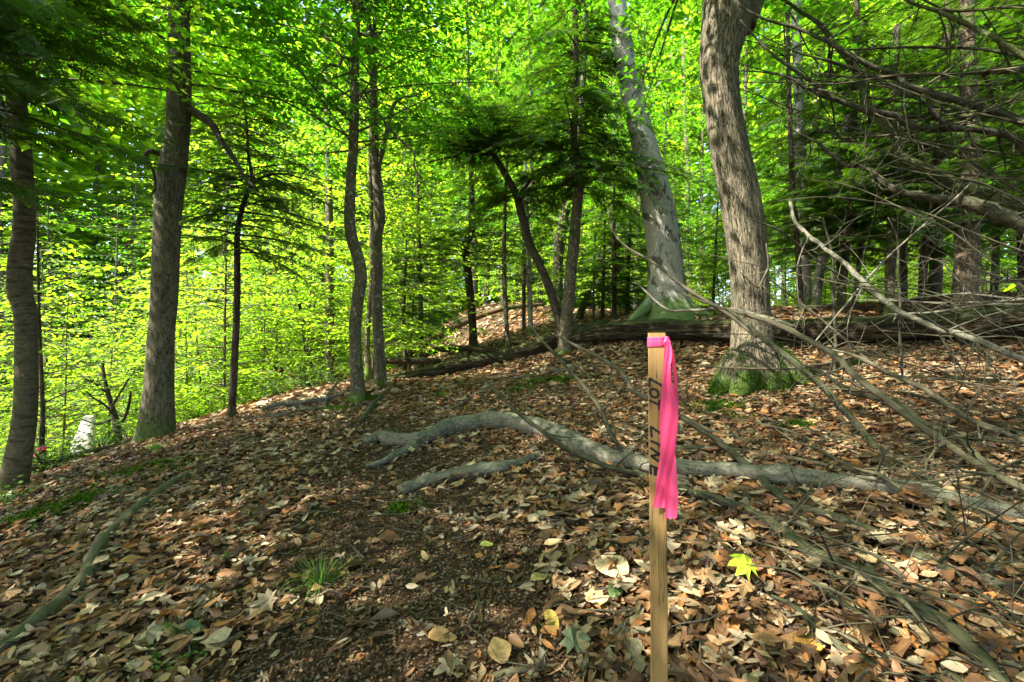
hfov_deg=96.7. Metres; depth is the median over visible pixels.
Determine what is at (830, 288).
maple sapling
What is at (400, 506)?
ground moss
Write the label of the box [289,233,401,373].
maple sapling
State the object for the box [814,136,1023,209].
dead branch
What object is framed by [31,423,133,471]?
fallen pole
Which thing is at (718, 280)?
maple sapling
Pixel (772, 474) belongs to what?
fallen limb
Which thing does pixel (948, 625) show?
dead branch
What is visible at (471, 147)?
hemlock tree
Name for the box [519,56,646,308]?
maple tree
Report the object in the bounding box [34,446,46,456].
ribbon tie
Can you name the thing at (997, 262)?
hemlock tree
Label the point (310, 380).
shrub
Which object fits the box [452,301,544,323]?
fallen log
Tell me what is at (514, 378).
dead branch
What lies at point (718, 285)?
maple sapling
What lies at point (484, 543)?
fallen leaf
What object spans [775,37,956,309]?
hemlock tree
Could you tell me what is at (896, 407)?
dead branch
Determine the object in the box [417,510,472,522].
dead branch
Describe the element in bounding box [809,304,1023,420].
dead branch
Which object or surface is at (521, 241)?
maple tree
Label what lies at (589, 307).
maple tree
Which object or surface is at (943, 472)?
dead branch
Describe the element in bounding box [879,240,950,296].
maple sapling
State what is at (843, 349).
dead branch
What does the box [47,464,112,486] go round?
dead branch
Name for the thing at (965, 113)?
dead branch
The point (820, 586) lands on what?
dead stick
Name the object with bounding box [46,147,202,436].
maple tree
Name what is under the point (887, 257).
dead branch
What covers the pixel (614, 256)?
hemlock tree
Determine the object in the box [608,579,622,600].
fallen leaf
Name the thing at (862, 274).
maple sapling
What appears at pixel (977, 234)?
dead branch
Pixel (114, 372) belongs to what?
maple sapling
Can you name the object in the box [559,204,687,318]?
hemlock tree
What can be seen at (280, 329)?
maple sapling
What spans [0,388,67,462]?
maple sapling
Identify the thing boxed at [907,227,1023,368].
dead branch
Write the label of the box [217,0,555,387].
maple tree
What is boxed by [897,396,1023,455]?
dead stick
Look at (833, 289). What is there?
dead branch
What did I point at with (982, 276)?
maple sapling
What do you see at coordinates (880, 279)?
maple sapling
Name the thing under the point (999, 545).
dead stick
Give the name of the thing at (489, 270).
maple tree
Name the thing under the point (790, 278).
maple sapling
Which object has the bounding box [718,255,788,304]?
maple sapling
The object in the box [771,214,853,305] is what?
maple sapling
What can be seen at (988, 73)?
dead bough
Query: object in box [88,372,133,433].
maple sapling
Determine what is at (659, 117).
maple tree
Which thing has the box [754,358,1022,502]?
dead branch
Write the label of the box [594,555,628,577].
fallen leaf
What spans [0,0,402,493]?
maple tree
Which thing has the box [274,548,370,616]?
grass tuft
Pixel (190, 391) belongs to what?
maple sapling
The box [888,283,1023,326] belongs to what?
dead branch
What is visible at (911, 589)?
dead stick
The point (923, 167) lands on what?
dead branch
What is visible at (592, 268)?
hemlock tree
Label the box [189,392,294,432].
dead branch
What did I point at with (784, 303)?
maple tree
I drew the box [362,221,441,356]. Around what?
maple sapling
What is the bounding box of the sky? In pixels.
[6,0,1008,339]
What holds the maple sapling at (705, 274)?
on the ground
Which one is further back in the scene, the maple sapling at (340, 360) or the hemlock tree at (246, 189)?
the maple sapling at (340, 360)
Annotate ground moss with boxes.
[0,306,886,529]
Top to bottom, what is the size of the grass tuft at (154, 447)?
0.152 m
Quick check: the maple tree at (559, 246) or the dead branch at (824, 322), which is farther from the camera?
the maple tree at (559, 246)
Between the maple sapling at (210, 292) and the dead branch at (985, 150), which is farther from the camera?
the maple sapling at (210, 292)
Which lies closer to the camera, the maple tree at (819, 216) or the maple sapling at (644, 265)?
the maple sapling at (644, 265)
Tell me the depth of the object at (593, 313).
12.47 m
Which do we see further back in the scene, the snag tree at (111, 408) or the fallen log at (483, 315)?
the fallen log at (483, 315)
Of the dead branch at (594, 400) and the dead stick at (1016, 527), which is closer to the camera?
the dead stick at (1016, 527)
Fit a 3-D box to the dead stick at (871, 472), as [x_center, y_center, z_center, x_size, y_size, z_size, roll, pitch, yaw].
[1.689,0.547,2.313,0.571,0.380,0.994,0,0,-32]
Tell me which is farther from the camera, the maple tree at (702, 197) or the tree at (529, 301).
the maple tree at (702, 197)
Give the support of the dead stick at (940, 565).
on the ground
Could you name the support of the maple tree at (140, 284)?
on the ground
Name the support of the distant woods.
on the ground
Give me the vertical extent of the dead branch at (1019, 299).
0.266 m
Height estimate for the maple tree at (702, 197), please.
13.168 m
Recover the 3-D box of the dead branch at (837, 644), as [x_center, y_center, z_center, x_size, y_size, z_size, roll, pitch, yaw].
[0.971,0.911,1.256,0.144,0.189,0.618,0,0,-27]
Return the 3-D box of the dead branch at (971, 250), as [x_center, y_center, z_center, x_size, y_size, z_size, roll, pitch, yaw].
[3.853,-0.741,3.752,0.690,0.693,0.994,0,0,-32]
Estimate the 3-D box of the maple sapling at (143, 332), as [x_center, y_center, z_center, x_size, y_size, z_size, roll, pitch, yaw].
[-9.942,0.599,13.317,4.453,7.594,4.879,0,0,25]
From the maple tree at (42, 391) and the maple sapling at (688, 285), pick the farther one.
the maple sapling at (688, 285)
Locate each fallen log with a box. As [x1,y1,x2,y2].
[364,375,405,381]
[385,341,444,366]
[387,319,609,378]
[402,308,501,356]
[419,331,522,356]
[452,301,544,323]
[568,306,1023,342]
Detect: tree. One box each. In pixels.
[0,0,184,229]
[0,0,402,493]
[0,89,158,270]
[0,156,106,440]
[0,177,108,447]
[0,193,135,457]
[0,194,144,471]
[1,196,178,438]
[3,178,76,390]
[6,84,406,417]
[29,0,447,443]
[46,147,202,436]
[56,93,294,420]
[56,361,142,445]
[59,225,151,425]
[64,250,140,393]
[66,245,182,410]
[82,161,251,422]
[101,217,229,426]
[124,184,273,429]
[125,245,248,405]
[137,0,557,404]
[187,95,361,382]
[209,126,391,375]
[216,201,324,374]
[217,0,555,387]
[217,181,388,374]
[220,99,384,372]
[225,150,340,371]
[241,0,399,382]
[245,177,350,375]
[265,259,349,381]
[268,216,363,375]
[283,0,443,379]
[324,58,462,367]
[333,220,418,370]
[348,54,591,345]
[362,235,459,370]
[382,174,485,367]
[384,85,551,345]
[391,185,465,338]
[395,4,551,306]
[396,0,566,308]
[421,0,983,398]
[450,0,716,355]
[451,39,585,301]
[451,149,586,330]
[452,96,551,302]
[453,155,609,335]
[461,147,564,348]
[463,0,599,301]
[467,8,608,302]
[474,92,564,295]
[475,24,588,300]
[478,170,553,301]
[481,0,666,320]
[509,1,647,308]
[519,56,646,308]
[526,0,714,320]
[535,212,647,321]
[538,1,713,308]
[540,173,710,317]
[547,78,634,308]
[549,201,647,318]
[551,0,722,309]
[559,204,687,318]
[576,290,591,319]
[587,36,726,291]
[610,132,698,299]
[621,2,832,261]
[631,23,784,304]
[636,155,715,281]
[681,0,967,307]
[686,164,729,302]
[695,0,933,315]
[704,64,847,304]
[725,0,955,308]
[746,0,1010,312]
[755,38,918,303]
[756,88,884,301]
[758,175,829,305]
[762,0,1023,314]
[764,86,865,279]
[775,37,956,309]
[786,109,910,284]
[794,0,1007,291]
[817,0,1023,299]
[824,21,1023,306]
[824,85,951,301]
[828,7,1023,311]
[833,0,1015,243]
[856,23,956,297]
[873,0,1023,291]
[876,0,1023,244]
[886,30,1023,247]
[909,0,1023,219]
[909,2,1016,291]
[910,8,1023,256]
[910,40,1016,292]
[925,0,1023,211]
[927,0,1023,229]
[950,0,982,308]
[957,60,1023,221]
[980,142,1020,233]
[982,189,1016,288]
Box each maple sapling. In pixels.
[0,249,135,459]
[0,258,140,471]
[0,285,149,456]
[0,294,111,474]
[0,316,134,455]
[0,323,60,460]
[0,332,97,462]
[0,336,12,466]
[0,346,63,452]
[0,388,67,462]
[7,322,142,457]
[39,297,200,456]
[47,268,211,442]
[49,326,146,454]
[56,240,227,436]
[65,83,321,407]
[73,294,201,435]
[82,215,268,421]
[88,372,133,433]
[101,258,252,426]
[126,280,256,430]
[127,236,296,418]
[129,365,220,430]
[175,116,364,403]
[175,212,289,420]
[176,228,318,418]
[178,126,396,385]
[196,249,314,414]
[203,312,269,404]
[217,244,323,389]
[227,194,363,375]
[245,173,394,366]
[255,13,508,356]
[267,247,363,374]
[271,127,458,378]
[278,247,363,366]
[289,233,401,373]
[323,265,390,373]
[336,132,490,368]
[340,240,429,369]
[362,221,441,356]
[407,182,486,322]
[461,195,537,311]
[517,197,596,301]
[536,206,600,305]
[575,188,636,309]
[607,199,708,301]
[677,215,727,304]
[685,225,729,305]
[687,202,729,304]
[688,219,730,305]
[689,248,729,304]
[690,244,730,305]
[710,245,730,305]
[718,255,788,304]
[767,194,835,305]
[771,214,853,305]
[771,238,825,304]
[786,261,853,305]
[790,228,852,304]
[811,221,896,304]
[828,221,905,302]
[858,244,927,301]
[859,237,913,301]
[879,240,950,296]
[896,241,949,297]
[908,236,988,293]
[942,232,1009,292]
[943,226,1015,292]
[945,231,1016,292]
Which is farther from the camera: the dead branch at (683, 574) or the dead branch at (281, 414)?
the dead branch at (281, 414)
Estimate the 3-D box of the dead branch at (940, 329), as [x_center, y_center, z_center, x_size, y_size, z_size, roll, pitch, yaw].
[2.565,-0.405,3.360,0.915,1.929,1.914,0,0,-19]
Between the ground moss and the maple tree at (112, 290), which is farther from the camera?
the maple tree at (112, 290)
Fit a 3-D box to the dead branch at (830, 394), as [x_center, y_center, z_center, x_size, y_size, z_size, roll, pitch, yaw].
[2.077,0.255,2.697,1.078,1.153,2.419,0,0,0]
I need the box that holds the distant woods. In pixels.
[0,0,1016,453]
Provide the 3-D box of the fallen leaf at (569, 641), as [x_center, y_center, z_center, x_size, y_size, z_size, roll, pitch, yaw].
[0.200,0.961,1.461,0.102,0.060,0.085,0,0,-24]
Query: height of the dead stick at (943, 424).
0.429 m
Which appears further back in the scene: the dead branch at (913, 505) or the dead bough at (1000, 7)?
the dead bough at (1000, 7)
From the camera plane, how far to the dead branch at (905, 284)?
2.38 m
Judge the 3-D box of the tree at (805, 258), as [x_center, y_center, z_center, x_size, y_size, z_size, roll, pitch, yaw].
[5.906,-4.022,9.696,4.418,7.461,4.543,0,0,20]
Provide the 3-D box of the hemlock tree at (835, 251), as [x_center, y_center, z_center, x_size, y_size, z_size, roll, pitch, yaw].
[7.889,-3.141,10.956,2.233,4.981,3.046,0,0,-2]
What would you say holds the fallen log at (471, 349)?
on the ground
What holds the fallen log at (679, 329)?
on the ground
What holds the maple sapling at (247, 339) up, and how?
on the ground
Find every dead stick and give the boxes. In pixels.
[703,382,1023,579]
[710,441,1023,621]
[710,459,917,648]
[714,413,929,477]
[716,537,955,681]
[717,354,879,394]
[721,420,844,512]
[740,449,905,578]
[745,539,913,653]
[763,435,1023,627]
[775,425,982,494]
[788,530,1022,642]
[817,543,1023,632]
[829,387,1023,449]
[831,426,1023,532]
[844,537,1022,607]
[845,434,1023,509]
[887,502,1023,585]
[892,377,1023,434]
[893,452,1023,562]
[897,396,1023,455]
[898,394,1018,468]
[921,421,1023,451]
[921,424,1022,452]
[970,520,1023,524]
[978,404,1023,417]
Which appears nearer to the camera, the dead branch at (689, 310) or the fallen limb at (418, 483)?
the fallen limb at (418, 483)
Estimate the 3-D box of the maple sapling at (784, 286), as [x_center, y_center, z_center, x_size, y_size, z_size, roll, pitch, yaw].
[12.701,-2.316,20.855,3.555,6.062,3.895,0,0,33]
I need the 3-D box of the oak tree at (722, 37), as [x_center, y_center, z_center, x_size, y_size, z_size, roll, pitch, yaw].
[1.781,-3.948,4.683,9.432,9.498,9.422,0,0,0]
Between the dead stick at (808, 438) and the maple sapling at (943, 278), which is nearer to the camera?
the dead stick at (808, 438)
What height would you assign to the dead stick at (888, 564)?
0.471 m
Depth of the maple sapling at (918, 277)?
18.95 m
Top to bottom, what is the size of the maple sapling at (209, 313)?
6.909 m
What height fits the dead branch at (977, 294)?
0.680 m
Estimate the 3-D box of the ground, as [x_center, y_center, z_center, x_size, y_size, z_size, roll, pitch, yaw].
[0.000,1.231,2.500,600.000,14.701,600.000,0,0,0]
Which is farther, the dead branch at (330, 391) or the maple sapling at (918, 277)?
the maple sapling at (918, 277)
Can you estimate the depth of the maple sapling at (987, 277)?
20.79 m
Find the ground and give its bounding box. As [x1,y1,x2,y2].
[0,297,1023,681]
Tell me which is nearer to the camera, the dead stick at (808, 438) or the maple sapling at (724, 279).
the dead stick at (808, 438)
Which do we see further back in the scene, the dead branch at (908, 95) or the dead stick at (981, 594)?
the dead branch at (908, 95)
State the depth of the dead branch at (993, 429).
2.28 m
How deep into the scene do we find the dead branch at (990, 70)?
3.78 m
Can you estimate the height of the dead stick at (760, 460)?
0.559 m
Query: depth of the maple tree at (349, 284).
27.95 m
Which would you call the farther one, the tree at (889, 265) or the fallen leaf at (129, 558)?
the tree at (889, 265)
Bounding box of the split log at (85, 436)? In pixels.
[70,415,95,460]
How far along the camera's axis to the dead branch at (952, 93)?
3.92 m
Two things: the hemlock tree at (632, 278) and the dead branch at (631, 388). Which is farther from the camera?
the hemlock tree at (632, 278)
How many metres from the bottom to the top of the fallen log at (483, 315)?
1.620 m
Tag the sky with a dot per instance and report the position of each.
(706, 151)
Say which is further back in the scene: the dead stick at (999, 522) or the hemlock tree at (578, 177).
the hemlock tree at (578, 177)
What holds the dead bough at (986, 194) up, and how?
attached to the oak tree at (722, 37)
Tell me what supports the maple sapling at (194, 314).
on the ground
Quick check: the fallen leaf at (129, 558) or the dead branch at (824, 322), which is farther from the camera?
the dead branch at (824, 322)
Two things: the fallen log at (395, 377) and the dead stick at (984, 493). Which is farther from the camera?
the fallen log at (395, 377)
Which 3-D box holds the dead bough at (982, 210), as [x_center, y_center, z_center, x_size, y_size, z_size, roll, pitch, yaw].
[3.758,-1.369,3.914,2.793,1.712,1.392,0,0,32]
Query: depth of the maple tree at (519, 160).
22.09 m
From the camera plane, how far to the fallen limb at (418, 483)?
3.04 m
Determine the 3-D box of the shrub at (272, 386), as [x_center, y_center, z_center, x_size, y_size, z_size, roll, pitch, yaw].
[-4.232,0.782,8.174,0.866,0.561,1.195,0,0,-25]
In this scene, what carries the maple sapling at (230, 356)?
on the ground
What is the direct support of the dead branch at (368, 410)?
on the ground
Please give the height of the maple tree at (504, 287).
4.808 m
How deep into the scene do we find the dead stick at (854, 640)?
1.28 m
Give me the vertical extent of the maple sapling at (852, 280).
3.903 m
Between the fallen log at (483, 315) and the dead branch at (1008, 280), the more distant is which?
the fallen log at (483, 315)
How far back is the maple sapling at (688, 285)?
16.93 m
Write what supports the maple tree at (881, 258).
on the ground
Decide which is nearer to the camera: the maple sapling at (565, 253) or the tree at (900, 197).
the tree at (900, 197)
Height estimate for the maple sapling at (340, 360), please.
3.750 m
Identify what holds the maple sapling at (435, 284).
on the ground
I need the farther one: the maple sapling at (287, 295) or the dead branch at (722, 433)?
the maple sapling at (287, 295)
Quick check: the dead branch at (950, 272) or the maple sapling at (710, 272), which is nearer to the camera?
the dead branch at (950, 272)
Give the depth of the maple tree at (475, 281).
19.47 m
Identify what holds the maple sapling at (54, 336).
on the ground
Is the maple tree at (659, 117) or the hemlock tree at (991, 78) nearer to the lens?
the hemlock tree at (991, 78)
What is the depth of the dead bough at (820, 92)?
4.09 m
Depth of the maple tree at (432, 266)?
24.46 m
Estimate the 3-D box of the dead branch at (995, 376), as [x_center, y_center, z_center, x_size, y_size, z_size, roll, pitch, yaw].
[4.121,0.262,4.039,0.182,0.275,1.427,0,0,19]
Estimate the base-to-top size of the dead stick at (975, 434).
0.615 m
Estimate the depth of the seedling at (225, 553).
2.33 m
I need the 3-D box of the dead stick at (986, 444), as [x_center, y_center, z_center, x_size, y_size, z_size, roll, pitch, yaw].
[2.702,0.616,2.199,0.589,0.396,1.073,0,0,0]
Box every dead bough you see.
[732,0,1023,215]
[737,0,1023,199]
[766,114,1023,276]
[781,0,1023,260]
[825,207,990,274]
[827,4,1022,111]
[853,51,1023,123]
[903,0,1023,75]
[904,0,1023,134]
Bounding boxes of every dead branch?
[0,463,205,653]
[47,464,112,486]
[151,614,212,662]
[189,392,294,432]
[261,384,345,410]
[280,395,327,410]
[300,364,348,405]
[320,625,354,664]
[359,387,391,423]
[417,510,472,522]
[436,350,647,419]
[445,642,467,658]
[478,373,689,487]
[491,655,669,681]
[528,323,648,484]
[540,545,812,644]
[552,333,693,418]
[607,208,773,338]
[634,280,796,327]
[675,290,1023,496]
[678,415,1023,593]
[678,475,1023,681]
[680,413,860,449]
[683,439,962,487]
[697,326,1023,452]
[705,226,985,412]
[708,0,1023,94]
[715,278,1023,429]
[722,303,1022,572]
[737,22,1023,163]
[739,23,1020,113]
[740,88,1023,194]
[740,243,779,333]
[744,40,1023,185]
[745,86,1023,191]
[745,214,904,330]
[749,607,912,681]
[750,375,1023,470]
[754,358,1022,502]
[764,433,1020,549]
[768,278,893,386]
[771,594,927,681]
[778,80,1023,269]
[781,200,1023,427]
[785,369,1023,503]
[786,566,963,681]
[795,217,873,372]
[800,78,1023,217]
[801,362,1023,495]
[802,118,1023,329]
[802,454,1023,588]
[809,173,979,347]
[809,207,1023,303]
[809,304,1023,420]
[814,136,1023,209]
[814,452,1023,530]
[826,443,1023,480]
[831,202,1023,311]
[836,263,1020,340]
[841,6,1023,146]
[845,201,1023,346]
[853,298,1023,319]
[866,217,903,375]
[871,322,1023,438]
[880,301,1023,360]
[882,430,1023,465]
[883,187,1023,308]
[885,491,1023,600]
[886,104,1023,251]
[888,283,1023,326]
[891,205,1023,279]
[892,416,973,446]
[895,350,1023,457]
[906,0,1019,60]
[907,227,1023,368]
[919,255,995,299]
[921,93,1023,155]
[940,359,1023,386]
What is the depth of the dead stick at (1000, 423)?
3.06 m
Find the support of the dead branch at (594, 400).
on the ground
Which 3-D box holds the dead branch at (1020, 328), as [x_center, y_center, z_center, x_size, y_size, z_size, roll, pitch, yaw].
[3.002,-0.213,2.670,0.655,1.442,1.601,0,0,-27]
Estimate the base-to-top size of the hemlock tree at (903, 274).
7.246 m
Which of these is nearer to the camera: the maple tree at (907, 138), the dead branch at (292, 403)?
the dead branch at (292, 403)
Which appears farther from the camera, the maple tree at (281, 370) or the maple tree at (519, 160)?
the maple tree at (519, 160)
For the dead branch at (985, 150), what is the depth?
4.72 m
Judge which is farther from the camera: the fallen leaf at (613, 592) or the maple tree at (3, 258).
the maple tree at (3, 258)
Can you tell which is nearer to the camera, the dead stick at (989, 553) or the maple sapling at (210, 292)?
the dead stick at (989, 553)
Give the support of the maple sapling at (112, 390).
on the ground
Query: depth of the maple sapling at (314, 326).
15.54 m
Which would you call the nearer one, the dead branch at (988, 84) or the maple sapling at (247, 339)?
the dead branch at (988, 84)
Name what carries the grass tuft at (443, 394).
on the ground
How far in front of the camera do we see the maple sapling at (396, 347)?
8.85 m
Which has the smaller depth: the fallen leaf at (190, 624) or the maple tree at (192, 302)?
the fallen leaf at (190, 624)
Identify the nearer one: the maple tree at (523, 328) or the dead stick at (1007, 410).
the dead stick at (1007, 410)
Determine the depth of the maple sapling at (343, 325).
9.42 m
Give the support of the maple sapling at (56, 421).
on the ground
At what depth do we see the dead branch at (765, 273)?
4.05 m
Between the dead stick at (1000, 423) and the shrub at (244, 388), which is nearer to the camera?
the dead stick at (1000, 423)
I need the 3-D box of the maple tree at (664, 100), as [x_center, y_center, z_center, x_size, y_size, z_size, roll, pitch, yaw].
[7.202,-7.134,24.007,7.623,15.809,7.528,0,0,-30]
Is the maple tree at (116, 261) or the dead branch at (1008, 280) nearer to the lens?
the dead branch at (1008, 280)
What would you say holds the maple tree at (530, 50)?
on the ground
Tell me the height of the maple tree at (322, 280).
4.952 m
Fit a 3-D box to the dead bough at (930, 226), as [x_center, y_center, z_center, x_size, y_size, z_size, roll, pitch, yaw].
[4.713,-1.250,5.262,1.742,0.939,0.733,0,0,0]
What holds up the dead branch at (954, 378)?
on the ground
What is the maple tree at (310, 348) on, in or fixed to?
on the ground
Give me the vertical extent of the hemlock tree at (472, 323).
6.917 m
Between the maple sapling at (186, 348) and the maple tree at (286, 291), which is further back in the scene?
the maple tree at (286, 291)
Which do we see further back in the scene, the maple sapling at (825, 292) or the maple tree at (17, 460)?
the maple sapling at (825, 292)
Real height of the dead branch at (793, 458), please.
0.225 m
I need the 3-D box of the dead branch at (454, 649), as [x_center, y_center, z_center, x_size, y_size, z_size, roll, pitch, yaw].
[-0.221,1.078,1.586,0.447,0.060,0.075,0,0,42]
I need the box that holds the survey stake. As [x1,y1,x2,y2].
[647,333,678,681]
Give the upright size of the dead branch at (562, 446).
0.762 m
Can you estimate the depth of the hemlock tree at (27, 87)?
3.23 m
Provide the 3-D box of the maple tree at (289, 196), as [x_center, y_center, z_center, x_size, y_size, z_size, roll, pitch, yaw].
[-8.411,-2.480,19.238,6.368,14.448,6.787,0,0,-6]
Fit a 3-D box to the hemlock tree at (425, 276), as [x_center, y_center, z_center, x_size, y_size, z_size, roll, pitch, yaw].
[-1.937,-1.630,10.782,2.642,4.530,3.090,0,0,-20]
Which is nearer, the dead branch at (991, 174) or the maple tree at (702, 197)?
the dead branch at (991, 174)
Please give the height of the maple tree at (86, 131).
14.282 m
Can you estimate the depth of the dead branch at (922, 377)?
2.33 m
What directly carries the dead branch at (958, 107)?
attached to the dead bough at (943, 97)
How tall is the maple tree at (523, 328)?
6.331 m
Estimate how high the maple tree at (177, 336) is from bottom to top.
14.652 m
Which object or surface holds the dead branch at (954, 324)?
on the ground
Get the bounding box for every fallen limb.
[362,410,1023,518]
[397,450,542,493]
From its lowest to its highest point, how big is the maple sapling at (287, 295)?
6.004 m
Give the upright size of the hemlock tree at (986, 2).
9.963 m
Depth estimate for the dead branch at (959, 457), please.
2.43 m
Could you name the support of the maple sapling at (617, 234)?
on the ground
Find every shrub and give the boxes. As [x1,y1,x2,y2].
[4,422,98,474]
[49,417,136,454]
[175,379,262,421]
[206,367,296,409]
[248,369,300,396]
[274,349,347,388]
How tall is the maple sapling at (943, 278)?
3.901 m
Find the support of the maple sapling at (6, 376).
on the ground
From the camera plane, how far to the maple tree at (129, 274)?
22.09 m
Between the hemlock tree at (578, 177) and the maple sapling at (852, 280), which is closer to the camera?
the hemlock tree at (578, 177)
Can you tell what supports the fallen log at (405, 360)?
on the ground
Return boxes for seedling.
[134,622,181,662]
[150,640,207,671]
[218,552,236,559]
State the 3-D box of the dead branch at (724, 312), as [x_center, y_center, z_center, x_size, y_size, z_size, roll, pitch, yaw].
[1.630,-0.769,4.527,1.703,1.493,0.311,0,0,41]
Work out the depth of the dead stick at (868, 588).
1.65 m
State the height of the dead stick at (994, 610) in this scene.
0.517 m
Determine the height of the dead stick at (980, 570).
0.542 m
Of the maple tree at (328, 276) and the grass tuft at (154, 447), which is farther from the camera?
the maple tree at (328, 276)
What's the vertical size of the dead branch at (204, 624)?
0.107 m
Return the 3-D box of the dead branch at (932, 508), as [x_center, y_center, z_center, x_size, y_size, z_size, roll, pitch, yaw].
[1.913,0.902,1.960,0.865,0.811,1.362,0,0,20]
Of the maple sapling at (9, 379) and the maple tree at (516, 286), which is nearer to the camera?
the maple sapling at (9, 379)
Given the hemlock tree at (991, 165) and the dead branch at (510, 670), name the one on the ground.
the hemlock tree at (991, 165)
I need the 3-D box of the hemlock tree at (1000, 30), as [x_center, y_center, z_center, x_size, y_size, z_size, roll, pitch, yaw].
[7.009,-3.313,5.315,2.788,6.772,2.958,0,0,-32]
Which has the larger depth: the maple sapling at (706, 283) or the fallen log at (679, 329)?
the maple sapling at (706, 283)
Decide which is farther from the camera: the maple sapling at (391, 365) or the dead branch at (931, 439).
the maple sapling at (391, 365)
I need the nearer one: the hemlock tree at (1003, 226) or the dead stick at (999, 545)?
the dead stick at (999, 545)
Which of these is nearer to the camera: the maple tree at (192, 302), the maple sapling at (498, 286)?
the maple sapling at (498, 286)
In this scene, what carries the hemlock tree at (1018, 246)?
on the ground
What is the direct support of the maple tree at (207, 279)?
on the ground
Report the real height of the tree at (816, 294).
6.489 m
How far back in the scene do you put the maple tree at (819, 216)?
23.64 m
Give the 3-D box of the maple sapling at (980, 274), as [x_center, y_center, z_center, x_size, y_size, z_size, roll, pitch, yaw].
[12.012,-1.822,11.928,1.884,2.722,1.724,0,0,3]
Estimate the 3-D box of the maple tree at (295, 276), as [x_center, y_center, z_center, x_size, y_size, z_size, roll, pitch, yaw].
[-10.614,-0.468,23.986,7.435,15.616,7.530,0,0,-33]
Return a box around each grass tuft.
[134,440,165,449]
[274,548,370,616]
[434,389,446,396]
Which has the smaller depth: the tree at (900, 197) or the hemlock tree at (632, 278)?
the tree at (900, 197)
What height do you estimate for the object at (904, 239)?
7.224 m
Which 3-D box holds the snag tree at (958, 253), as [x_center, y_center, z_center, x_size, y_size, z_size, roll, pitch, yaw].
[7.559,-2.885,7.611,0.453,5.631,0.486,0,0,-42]
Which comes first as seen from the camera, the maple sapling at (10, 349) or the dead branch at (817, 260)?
the dead branch at (817, 260)
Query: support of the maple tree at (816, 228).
on the ground
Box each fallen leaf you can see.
[73,607,109,621]
[120,555,144,561]
[179,619,204,634]
[423,626,456,642]
[478,541,492,546]
[488,637,510,666]
[531,572,546,580]
[544,609,558,631]
[559,626,590,659]
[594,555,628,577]
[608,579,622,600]
[727,554,757,583]
[792,632,822,660]
[890,483,923,498]
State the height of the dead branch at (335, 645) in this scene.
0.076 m
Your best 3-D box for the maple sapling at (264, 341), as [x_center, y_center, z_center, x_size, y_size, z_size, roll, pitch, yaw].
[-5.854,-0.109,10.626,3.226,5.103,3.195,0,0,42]
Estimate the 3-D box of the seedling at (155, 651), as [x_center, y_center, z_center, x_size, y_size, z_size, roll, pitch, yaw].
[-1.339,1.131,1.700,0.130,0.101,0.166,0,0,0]
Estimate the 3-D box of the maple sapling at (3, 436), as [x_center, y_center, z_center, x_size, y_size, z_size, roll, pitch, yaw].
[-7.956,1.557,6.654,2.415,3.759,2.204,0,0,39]
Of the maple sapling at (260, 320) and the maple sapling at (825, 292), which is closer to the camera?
the maple sapling at (825, 292)
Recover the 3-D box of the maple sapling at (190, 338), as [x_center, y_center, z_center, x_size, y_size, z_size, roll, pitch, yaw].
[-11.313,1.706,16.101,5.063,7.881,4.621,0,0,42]
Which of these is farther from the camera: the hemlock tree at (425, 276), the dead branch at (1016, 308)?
the hemlock tree at (425, 276)
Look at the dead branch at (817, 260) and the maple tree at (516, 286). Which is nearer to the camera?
the dead branch at (817, 260)
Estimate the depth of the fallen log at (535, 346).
9.37 m
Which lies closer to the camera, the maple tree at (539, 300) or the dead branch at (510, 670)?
the dead branch at (510, 670)
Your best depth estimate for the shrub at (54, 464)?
5.29 m
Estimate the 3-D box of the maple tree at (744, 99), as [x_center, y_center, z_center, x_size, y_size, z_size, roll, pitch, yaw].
[7.825,-6.947,16.207,6.251,13.695,6.557,0,0,-33]
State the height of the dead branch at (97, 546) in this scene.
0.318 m
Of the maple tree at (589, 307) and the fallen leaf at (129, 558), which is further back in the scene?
the maple tree at (589, 307)
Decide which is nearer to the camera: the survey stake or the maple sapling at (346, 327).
the survey stake
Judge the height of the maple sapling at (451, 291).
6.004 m
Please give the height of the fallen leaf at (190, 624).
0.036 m
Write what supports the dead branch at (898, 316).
on the ground
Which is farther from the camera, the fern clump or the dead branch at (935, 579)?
the fern clump
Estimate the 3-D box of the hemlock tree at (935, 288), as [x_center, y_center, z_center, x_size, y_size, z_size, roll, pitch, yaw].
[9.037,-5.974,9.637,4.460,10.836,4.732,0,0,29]
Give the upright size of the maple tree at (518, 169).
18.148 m
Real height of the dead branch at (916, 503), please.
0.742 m
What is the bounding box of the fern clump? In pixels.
[0,475,37,504]
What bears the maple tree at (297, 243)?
on the ground
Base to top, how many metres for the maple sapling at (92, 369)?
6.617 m
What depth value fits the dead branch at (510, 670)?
1.41 m
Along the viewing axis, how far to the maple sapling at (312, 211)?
11.64 m
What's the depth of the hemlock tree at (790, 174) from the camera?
8.46 m

